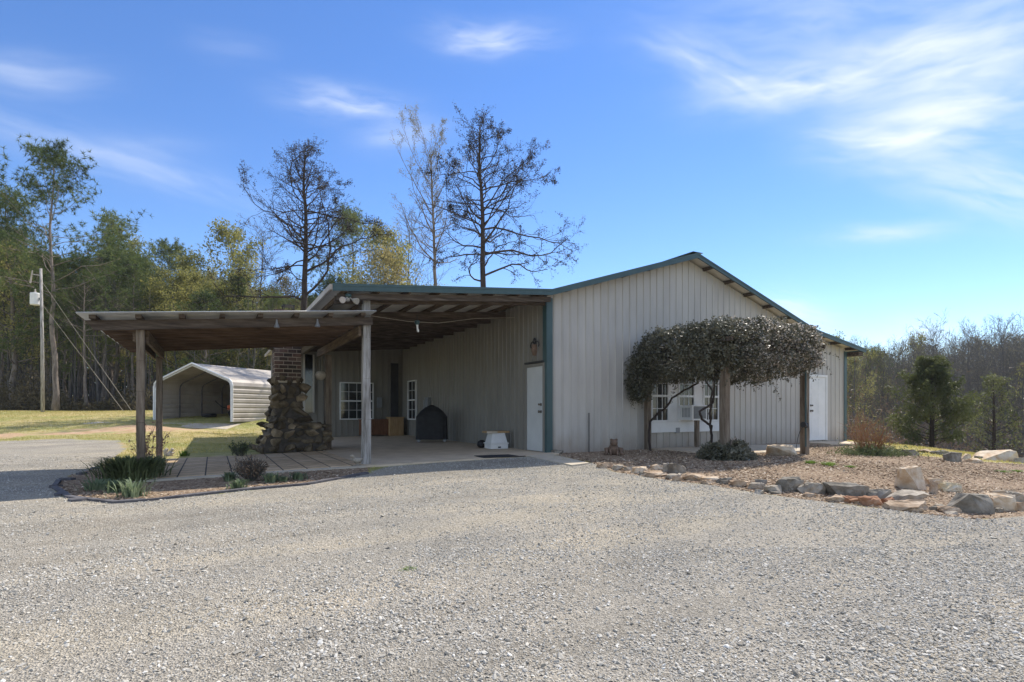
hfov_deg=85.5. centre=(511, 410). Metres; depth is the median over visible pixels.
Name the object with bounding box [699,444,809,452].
path
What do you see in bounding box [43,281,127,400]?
pine tree
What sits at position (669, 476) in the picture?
rock
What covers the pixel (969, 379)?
bare tree
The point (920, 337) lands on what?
spring tree
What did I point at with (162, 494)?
mulch
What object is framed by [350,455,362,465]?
duck figurine
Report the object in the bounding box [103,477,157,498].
iris clump
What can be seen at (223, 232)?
spring tree
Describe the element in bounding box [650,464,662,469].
rock
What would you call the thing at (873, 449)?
flowering bush
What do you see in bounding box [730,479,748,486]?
rock
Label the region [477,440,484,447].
bucket
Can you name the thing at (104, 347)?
pine tree
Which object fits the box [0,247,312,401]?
distant woods
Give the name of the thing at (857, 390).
bare tree
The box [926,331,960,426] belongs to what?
bare tree
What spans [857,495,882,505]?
rock
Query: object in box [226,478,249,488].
iris clump
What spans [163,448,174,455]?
squirrel figurine
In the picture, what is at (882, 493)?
rock
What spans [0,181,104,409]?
pine tree
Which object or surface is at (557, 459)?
path
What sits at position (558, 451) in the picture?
rock
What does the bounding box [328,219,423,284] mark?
spring tree
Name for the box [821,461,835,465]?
weed tuft
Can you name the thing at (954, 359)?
bare tree
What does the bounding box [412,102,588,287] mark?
dying pine
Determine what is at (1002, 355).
bare tree
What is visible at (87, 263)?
pine tree
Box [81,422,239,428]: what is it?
carport pad
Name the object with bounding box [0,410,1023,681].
ground
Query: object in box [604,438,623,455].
frog statue
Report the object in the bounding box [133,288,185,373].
spring tree
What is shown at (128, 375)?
pine tree
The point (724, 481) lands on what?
rock
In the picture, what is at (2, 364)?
pine tree
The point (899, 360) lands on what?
bare tree
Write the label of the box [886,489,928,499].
rock
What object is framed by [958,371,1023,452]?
young tree
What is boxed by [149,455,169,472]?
strap leaf plant
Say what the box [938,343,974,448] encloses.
bare tree
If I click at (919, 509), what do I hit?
rock
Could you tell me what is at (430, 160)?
slender bare tree
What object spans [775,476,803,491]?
rock
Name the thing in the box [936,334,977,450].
bare tree
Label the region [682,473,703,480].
rock
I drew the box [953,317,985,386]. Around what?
bare tree
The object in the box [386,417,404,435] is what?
wooden cabinet
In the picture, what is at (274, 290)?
pine tree
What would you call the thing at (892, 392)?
bare tree
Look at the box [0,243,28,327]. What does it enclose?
pine tree
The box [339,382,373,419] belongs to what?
window
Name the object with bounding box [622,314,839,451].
climbing vine
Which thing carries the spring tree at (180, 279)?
on the ground at (46, 448)
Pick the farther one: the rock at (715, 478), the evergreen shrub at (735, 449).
the evergreen shrub at (735, 449)
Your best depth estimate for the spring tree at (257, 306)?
63.05 m
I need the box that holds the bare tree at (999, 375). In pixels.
[974,330,1023,443]
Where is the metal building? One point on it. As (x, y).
(468, 363)
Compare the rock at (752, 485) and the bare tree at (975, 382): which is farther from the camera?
the bare tree at (975, 382)
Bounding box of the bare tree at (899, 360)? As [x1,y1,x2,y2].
[887,339,909,438]
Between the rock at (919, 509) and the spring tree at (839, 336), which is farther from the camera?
the spring tree at (839, 336)
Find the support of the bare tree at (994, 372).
on the ground at (46, 448)
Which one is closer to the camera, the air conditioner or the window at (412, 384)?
the air conditioner
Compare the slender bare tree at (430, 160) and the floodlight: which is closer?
the floodlight
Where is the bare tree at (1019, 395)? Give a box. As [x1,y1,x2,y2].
[991,336,1023,457]
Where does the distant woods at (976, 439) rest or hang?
on the ground at (46, 448)
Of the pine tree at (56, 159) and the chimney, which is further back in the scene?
the pine tree at (56, 159)
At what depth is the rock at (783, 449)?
12.88 m
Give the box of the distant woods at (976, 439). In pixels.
[848,334,1023,456]
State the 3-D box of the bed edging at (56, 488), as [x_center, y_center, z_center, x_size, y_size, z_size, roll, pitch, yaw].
[-4.921,1.159,8.336,5.079,0.186,2.279,0,0,-6]
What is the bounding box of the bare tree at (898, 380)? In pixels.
[879,353,910,440]
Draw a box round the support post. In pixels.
[694,420,699,446]
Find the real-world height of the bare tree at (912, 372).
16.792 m
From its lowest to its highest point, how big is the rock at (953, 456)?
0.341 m
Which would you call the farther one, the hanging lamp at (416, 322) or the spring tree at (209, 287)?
the spring tree at (209, 287)
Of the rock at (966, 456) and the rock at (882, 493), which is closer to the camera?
the rock at (882, 493)
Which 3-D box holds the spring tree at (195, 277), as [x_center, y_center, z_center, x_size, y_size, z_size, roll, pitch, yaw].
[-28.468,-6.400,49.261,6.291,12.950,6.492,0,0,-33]
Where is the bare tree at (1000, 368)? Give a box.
[982,341,1016,432]
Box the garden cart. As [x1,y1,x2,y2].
[215,401,229,415]
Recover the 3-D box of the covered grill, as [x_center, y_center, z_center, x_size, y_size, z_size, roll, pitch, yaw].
[-2.535,0.394,17.468,1.016,1.149,0.612,0,0,-6]
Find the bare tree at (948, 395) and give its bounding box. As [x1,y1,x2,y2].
[916,344,961,448]
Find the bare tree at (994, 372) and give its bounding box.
[964,333,1021,449]
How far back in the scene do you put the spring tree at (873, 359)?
68.24 m
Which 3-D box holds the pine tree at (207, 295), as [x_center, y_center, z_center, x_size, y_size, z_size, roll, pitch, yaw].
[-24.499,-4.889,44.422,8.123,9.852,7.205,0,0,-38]
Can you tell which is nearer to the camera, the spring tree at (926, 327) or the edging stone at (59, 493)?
the edging stone at (59, 493)
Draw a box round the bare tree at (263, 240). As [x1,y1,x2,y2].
[202,214,290,366]
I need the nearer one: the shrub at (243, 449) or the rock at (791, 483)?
the rock at (791, 483)
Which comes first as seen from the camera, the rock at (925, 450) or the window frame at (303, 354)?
the rock at (925, 450)
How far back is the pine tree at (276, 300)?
46.54 m
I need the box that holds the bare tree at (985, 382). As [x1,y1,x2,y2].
[954,340,1023,449]
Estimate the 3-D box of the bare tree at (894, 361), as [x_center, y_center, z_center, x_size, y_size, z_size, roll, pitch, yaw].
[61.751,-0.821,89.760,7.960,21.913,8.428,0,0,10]
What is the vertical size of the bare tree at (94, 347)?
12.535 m
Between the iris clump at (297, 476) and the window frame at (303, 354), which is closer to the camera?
the iris clump at (297, 476)
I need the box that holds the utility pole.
[29,268,131,411]
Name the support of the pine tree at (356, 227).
on the ground at (46, 448)
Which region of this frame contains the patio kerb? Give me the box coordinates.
[132,465,364,482]
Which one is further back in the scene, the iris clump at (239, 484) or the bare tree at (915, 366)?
the bare tree at (915, 366)
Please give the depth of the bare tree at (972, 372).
67.63 m
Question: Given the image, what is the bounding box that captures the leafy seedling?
[176,450,190,456]
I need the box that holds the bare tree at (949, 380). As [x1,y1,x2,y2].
[935,346,952,446]
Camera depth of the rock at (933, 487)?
8.04 m
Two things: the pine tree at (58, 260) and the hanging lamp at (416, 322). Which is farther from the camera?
the pine tree at (58, 260)
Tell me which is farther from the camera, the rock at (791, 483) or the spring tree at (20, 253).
the spring tree at (20, 253)
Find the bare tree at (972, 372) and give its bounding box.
[952,335,999,443]
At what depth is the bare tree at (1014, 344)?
95.57 m
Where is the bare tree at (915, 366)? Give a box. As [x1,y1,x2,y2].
[895,337,935,444]
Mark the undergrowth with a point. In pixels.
(31, 401)
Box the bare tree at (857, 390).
[847,353,872,430]
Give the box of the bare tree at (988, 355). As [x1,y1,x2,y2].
[965,317,1009,447]
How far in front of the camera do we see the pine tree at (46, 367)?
47.94 m
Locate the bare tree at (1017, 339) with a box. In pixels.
[997,313,1023,420]
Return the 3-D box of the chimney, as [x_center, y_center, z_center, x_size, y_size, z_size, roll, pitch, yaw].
[-5.972,-0.829,14.939,2.034,3.968,1.720,0,0,-28]
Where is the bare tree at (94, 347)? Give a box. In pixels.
[45,254,137,408]
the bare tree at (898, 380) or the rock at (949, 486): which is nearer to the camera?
the rock at (949, 486)
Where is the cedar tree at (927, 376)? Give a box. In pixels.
[883,352,990,447]
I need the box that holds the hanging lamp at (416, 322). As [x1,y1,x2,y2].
[414,320,419,331]
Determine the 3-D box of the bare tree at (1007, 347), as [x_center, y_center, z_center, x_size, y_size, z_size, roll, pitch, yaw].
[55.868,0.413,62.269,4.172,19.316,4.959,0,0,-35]
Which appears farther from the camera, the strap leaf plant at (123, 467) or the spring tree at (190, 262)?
the spring tree at (190, 262)
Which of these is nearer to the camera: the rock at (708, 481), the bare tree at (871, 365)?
the rock at (708, 481)
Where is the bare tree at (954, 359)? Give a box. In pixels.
[945,331,979,446]
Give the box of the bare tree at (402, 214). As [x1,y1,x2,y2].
[362,206,455,285]
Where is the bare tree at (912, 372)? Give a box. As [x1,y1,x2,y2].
[897,342,957,442]
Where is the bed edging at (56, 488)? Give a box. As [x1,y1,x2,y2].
[51,472,368,503]
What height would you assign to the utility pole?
9.372 m
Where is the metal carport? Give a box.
[153,362,270,421]
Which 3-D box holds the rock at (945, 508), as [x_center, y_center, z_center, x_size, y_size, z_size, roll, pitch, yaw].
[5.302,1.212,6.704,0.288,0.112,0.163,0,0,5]
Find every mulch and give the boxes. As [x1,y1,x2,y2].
[59,466,369,499]
[559,443,1023,518]
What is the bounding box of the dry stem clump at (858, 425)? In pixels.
[838,411,879,448]
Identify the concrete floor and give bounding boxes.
[323,435,558,467]
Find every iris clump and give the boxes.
[70,478,114,491]
[100,478,129,493]
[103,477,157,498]
[220,471,239,481]
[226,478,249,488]
[261,472,281,482]
[277,476,289,481]
[289,471,307,479]
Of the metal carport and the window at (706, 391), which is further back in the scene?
the metal carport
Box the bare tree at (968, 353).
[959,327,989,439]
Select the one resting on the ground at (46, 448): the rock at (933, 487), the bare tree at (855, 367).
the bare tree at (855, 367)
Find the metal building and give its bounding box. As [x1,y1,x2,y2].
[265,251,865,463]
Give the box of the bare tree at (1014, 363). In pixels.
[980,328,1023,456]
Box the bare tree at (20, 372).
[8,240,62,391]
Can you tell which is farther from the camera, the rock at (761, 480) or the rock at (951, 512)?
the rock at (761, 480)
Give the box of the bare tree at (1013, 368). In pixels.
[990,321,1023,450]
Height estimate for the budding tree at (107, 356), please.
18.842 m
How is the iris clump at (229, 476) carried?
on the mulch at (162, 494)
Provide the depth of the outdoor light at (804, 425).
13.27 m
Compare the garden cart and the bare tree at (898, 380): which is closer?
the garden cart
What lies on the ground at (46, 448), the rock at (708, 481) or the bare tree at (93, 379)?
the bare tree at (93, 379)
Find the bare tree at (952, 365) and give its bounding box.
[936,327,979,448]
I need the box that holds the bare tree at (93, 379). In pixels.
[86,272,95,398]
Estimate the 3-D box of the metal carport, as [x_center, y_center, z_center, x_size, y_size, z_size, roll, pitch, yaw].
[-14.932,-0.943,31.108,5.100,2.967,7.259,0,0,17]
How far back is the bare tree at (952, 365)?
78.64 m
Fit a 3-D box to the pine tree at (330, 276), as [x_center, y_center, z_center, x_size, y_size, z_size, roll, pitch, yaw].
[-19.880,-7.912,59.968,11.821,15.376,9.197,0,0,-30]
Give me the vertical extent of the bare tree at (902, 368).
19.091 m
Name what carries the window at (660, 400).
in the metal building
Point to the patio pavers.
(202, 466)
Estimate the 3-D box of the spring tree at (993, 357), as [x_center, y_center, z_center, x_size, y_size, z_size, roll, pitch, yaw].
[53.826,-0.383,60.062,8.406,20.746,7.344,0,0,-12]
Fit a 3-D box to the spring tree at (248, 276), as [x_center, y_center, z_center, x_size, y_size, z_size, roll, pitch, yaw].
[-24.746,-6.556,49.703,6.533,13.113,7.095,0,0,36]
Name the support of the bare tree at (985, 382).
on the ground at (46, 448)
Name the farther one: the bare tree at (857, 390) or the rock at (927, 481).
the bare tree at (857, 390)
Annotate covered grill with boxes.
[415,405,447,441]
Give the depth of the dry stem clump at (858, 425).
14.80 m
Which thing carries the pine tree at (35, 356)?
on the ground at (46, 448)
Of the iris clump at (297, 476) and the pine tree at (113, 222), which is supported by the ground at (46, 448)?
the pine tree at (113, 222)
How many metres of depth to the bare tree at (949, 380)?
69.11 m
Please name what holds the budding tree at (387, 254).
on the ground at (46, 448)
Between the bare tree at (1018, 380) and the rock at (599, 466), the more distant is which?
the bare tree at (1018, 380)
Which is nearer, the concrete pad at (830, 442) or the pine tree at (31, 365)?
the concrete pad at (830, 442)
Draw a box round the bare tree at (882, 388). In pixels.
[860,348,906,425]
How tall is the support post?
0.700 m
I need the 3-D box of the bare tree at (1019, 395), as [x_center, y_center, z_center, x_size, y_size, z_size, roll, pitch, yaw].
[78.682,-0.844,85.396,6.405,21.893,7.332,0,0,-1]
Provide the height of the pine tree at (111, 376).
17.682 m
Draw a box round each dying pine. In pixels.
[189,136,392,310]
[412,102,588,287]
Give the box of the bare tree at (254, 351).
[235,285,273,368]
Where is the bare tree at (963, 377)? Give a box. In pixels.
[953,337,985,449]
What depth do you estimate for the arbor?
13.25 m
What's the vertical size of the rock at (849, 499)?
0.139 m
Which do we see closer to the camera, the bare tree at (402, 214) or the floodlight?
the floodlight
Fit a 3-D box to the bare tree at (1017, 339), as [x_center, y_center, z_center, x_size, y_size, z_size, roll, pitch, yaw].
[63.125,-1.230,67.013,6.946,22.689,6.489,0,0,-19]
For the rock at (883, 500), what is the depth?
7.08 m
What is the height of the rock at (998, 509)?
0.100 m
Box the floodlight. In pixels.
[339,294,358,303]
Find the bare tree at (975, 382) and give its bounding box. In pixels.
[964,336,998,448]
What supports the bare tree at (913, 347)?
on the ground at (46, 448)
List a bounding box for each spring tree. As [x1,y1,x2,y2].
[0,225,49,361]
[0,240,68,409]
[63,269,135,385]
[113,283,185,379]
[115,232,153,362]
[126,263,220,371]
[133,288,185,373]
[144,245,223,363]
[158,266,228,369]
[167,216,289,363]
[179,264,230,365]
[183,276,246,366]
[200,263,270,367]
[217,288,266,366]
[250,307,281,369]
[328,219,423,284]
[833,329,867,416]
[847,346,897,439]
[847,356,885,435]
[894,329,937,433]
[901,313,953,428]
[959,311,1023,448]
[1010,363,1023,440]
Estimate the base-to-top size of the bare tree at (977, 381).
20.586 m
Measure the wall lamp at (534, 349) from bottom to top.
0.431 m
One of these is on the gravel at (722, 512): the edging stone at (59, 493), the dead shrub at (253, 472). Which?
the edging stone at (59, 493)
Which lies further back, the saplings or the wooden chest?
the saplings
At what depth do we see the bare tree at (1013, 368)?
68.04 m
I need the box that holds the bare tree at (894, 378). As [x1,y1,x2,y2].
[877,344,906,438]
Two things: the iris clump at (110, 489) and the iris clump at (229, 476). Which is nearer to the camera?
the iris clump at (110, 489)
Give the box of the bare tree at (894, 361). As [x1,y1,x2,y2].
[877,337,915,432]
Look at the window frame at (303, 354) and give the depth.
20.85 m
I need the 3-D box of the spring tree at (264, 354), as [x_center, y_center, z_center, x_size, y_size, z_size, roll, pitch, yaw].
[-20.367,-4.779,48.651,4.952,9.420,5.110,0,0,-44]
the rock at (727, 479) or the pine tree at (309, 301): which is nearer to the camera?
the rock at (727, 479)
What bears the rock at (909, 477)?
on the mulch at (787, 465)
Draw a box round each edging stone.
[54,491,67,495]
[58,477,75,480]
[68,497,87,501]
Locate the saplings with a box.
[0,291,276,408]
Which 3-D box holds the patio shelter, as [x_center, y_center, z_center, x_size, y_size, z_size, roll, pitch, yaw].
[-5.799,-0.349,11.828,4.688,3.123,5.385,0,0,-28]
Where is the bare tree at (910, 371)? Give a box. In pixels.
[892,343,936,434]
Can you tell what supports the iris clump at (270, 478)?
on the mulch at (162, 494)
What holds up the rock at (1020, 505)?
on the mulch at (787, 465)
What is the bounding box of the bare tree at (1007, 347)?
[989,329,1021,444]
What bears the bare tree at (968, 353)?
on the ground at (46, 448)
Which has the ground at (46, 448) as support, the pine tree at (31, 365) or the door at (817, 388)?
the pine tree at (31, 365)
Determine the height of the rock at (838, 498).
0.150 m
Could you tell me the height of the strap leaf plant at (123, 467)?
0.424 m
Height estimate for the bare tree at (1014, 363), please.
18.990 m
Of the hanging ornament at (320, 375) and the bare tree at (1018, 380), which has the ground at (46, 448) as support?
the bare tree at (1018, 380)
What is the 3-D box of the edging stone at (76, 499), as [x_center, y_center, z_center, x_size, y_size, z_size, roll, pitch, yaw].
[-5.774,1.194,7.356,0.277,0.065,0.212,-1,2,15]
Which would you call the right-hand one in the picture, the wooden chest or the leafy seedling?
the wooden chest
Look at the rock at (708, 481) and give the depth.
8.62 m
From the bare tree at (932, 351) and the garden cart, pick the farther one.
the bare tree at (932, 351)
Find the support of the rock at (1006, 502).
on the mulch at (787, 465)
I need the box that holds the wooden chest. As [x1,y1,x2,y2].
[358,419,388,434]
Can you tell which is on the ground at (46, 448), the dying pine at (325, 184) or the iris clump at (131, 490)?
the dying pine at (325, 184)
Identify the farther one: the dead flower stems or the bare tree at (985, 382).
the bare tree at (985, 382)
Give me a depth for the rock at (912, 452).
13.27 m
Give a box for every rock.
[551,449,562,453]
[596,464,607,467]
[600,462,612,467]
[612,465,623,469]
[631,466,648,472]
[641,471,666,476]
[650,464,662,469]
[662,463,667,471]
[665,473,681,478]
[668,463,685,472]
[672,476,681,480]
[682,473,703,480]
[699,476,718,480]
[700,479,714,483]
[715,477,731,482]
[720,480,728,483]
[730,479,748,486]
[748,482,766,488]
[754,479,766,483]
[755,489,763,493]
[763,485,781,492]
[766,444,796,455]
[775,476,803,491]
[797,481,826,493]
[801,493,817,496]
[821,482,868,495]
[825,494,844,501]
[842,495,858,503]
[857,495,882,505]
[866,489,891,497]
[881,497,893,503]
[881,499,929,510]
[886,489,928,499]
[894,466,926,490]
[901,449,919,455]
[908,507,924,511]
[917,449,930,452]
[925,477,943,485]
[929,480,937,493]
[929,506,936,510]
[930,450,948,454]
[937,506,961,512]
[938,482,962,492]
[942,452,961,461]
[944,511,958,514]
[947,493,994,513]
[961,454,970,458]
[965,458,982,462]
[972,450,1018,461]
[979,493,1017,510]
[986,489,1015,492]
[994,507,1003,511]
[1005,491,1023,501]
[1013,457,1023,462]
[1016,502,1023,510]
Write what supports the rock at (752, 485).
on the mulch at (787, 465)
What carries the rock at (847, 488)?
on the mulch at (787, 465)
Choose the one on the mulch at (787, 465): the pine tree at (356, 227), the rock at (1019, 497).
the rock at (1019, 497)
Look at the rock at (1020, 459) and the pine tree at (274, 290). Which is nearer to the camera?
the rock at (1020, 459)
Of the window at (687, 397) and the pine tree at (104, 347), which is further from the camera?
the pine tree at (104, 347)
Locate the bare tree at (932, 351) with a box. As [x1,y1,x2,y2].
[919,345,951,430]
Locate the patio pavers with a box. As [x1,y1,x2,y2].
[153,451,361,478]
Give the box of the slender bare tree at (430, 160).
[388,104,474,285]
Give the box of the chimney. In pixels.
[249,304,333,453]
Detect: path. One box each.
[527,454,588,465]
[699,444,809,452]
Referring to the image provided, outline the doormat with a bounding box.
[474,454,523,457]
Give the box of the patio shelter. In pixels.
[75,310,376,463]
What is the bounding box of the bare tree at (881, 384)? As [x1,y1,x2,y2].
[863,348,901,428]
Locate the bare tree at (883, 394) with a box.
[861,345,903,439]
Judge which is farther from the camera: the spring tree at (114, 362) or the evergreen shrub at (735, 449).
the spring tree at (114, 362)
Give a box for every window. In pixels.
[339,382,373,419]
[407,380,416,419]
[651,373,668,421]
[678,371,694,421]
[703,380,718,420]
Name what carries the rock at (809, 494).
on the mulch at (787, 465)
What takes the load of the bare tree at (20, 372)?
on the ground at (46, 448)
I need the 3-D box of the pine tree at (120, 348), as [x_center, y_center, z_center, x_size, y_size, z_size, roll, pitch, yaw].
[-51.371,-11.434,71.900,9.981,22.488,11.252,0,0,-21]
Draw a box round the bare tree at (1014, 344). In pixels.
[1006,320,1023,445]
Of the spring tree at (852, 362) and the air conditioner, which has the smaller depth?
the air conditioner
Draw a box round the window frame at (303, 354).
[303,354,313,412]
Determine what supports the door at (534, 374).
in the metal building
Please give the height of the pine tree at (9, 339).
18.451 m
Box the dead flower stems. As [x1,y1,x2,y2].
[128,421,169,457]
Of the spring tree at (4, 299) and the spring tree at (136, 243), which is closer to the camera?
the spring tree at (4, 299)
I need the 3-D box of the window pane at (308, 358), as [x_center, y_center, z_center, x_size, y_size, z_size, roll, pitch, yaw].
[-7.697,-1.030,20.965,0.280,2.200,0.065,0,0,-28]
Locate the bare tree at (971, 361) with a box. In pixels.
[953,330,1002,450]
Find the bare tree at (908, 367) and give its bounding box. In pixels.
[881,329,924,440]
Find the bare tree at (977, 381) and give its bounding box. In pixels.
[961,338,1016,450]
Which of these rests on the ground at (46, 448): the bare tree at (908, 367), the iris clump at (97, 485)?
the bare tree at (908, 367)
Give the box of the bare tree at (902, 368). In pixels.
[889,334,917,443]
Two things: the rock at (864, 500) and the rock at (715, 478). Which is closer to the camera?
the rock at (864, 500)
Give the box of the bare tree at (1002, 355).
[987,317,1023,448]
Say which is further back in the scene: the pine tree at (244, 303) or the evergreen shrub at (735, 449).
the pine tree at (244, 303)
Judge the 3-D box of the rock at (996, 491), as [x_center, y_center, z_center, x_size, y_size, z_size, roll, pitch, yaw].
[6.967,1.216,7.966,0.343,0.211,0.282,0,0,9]
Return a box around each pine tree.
[0,133,153,410]
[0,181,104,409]
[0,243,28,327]
[0,249,86,395]
[0,259,54,400]
[0,263,58,390]
[0,279,36,365]
[3,251,125,378]
[3,255,93,391]
[19,265,121,396]
[20,247,139,410]
[21,252,71,389]
[31,247,157,402]
[34,207,187,401]
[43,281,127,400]
[62,244,172,394]
[68,280,143,397]
[77,251,178,400]
[86,241,135,383]
[86,271,150,389]
[130,236,220,372]
[145,286,256,378]
[189,269,270,370]
[228,290,298,355]
[244,281,282,358]
[274,199,418,300]
[296,292,318,308]
[299,269,352,298]
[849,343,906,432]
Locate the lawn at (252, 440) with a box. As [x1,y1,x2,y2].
[0,410,1023,471]
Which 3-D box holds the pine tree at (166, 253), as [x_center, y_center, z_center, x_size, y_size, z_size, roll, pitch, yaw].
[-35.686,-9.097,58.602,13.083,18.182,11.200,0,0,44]
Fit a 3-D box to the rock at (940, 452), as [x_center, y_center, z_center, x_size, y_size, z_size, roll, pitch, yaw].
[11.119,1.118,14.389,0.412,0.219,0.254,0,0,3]
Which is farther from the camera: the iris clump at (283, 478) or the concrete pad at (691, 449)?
the concrete pad at (691, 449)
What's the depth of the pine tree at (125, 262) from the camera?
45.56 m
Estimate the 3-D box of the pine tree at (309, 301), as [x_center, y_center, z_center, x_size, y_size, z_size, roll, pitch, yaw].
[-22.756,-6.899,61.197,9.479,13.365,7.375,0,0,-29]
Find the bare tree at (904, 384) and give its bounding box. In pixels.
[902,349,924,443]
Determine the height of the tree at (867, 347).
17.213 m
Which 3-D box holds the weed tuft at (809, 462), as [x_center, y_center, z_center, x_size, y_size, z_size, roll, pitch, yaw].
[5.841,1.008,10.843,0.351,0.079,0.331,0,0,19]
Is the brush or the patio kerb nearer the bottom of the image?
the patio kerb
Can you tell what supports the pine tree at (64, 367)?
on the ground at (46, 448)
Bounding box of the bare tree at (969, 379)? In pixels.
[937,316,1005,452]
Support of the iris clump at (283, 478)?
on the mulch at (162, 494)
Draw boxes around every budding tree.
[68,303,132,383]
[107,276,165,389]
[186,274,235,364]
[243,272,307,369]
[350,238,420,284]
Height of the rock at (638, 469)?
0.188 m
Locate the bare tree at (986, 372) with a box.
[953,331,1013,444]
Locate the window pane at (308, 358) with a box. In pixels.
[305,354,312,412]
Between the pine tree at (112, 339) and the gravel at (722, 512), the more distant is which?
the pine tree at (112, 339)
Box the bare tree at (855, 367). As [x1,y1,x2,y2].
[847,335,881,433]
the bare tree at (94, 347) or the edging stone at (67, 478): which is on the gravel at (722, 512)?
the edging stone at (67, 478)
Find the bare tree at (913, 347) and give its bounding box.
[893,326,934,429]
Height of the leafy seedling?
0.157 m
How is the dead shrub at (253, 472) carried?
on the mulch at (162, 494)
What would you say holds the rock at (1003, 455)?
on the ground at (46, 448)
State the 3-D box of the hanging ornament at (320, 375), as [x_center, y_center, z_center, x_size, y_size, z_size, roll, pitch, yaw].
[-5.207,-1.145,15.055,0.280,0.631,0.280,0,0,-28]
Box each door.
[527,366,541,450]
[810,377,825,439]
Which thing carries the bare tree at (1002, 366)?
on the ground at (46, 448)
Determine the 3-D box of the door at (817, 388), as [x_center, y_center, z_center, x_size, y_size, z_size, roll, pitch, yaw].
[9.778,-0.069,17.680,0.852,2.014,0.115,0,0,-28]
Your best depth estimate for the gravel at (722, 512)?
6.46 m
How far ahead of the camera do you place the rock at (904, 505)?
6.76 m
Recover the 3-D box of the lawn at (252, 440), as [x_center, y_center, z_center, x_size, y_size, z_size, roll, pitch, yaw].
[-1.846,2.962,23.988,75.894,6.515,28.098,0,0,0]
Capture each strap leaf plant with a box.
[69,453,179,482]
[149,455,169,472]
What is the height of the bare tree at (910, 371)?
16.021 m
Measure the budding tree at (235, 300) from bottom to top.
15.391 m
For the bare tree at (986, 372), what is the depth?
70.93 m
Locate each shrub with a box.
[227,440,251,455]
[227,454,268,481]
[695,436,758,460]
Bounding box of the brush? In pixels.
[847,355,1023,457]
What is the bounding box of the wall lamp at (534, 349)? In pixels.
[530,338,539,355]
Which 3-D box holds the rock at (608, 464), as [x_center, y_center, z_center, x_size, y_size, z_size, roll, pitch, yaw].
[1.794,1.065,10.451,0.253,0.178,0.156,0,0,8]
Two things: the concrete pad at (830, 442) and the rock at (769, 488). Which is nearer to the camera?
the rock at (769, 488)
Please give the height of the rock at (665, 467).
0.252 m
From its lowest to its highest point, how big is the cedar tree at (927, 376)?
3.827 m
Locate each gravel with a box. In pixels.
[0,455,1023,556]
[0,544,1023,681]
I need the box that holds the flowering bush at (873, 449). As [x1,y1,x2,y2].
[825,419,928,456]
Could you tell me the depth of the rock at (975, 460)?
11.91 m
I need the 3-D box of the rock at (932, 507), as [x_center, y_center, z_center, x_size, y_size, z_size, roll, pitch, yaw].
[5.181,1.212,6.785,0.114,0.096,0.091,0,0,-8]
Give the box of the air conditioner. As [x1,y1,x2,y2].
[680,405,706,419]
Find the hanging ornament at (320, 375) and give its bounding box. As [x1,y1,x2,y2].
[315,360,325,379]
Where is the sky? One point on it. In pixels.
(858, 165)
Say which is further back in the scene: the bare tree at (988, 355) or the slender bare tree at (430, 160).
the bare tree at (988, 355)
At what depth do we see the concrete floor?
13.83 m
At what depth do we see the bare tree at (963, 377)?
76.23 m
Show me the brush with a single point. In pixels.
(903, 441)
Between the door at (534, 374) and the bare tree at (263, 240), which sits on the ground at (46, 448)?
the bare tree at (263, 240)
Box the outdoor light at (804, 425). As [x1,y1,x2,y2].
[796,422,808,447]
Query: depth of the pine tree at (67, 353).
60.38 m
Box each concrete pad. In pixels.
[651,446,761,452]
[809,441,853,444]
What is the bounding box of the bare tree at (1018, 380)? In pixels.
[990,329,1023,450]
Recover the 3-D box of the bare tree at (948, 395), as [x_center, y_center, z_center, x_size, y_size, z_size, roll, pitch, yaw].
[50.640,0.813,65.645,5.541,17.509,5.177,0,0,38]
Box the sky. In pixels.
[0,0,1023,423]
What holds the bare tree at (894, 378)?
on the ground at (46, 448)
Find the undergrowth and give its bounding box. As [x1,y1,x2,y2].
[0,313,270,410]
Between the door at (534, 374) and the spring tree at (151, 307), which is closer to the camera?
the door at (534, 374)
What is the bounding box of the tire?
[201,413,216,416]
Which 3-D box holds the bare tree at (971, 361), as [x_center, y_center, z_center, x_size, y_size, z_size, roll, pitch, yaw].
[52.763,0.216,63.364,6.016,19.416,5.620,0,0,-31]
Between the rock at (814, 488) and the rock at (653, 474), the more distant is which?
the rock at (653, 474)
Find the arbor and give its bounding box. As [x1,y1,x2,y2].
[644,336,825,453]
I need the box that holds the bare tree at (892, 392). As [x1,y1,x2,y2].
[873,356,901,437]
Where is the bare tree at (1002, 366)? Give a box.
[970,323,1023,449]
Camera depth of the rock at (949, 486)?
8.21 m
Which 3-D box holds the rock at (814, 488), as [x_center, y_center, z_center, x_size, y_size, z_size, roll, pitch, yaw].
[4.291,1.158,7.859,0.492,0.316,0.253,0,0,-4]
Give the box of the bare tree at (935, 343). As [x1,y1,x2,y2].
[906,330,956,416]
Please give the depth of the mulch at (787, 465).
10.40 m
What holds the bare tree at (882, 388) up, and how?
on the ground at (46, 448)
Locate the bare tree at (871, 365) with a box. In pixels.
[847,338,885,432]
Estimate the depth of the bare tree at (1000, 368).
80.92 m
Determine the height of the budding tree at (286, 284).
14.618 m
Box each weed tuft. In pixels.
[804,460,819,463]
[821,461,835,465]
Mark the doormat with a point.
(495, 456)
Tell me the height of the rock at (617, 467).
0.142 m
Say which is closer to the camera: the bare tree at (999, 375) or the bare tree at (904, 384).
the bare tree at (999, 375)
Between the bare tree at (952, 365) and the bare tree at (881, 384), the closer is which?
the bare tree at (881, 384)

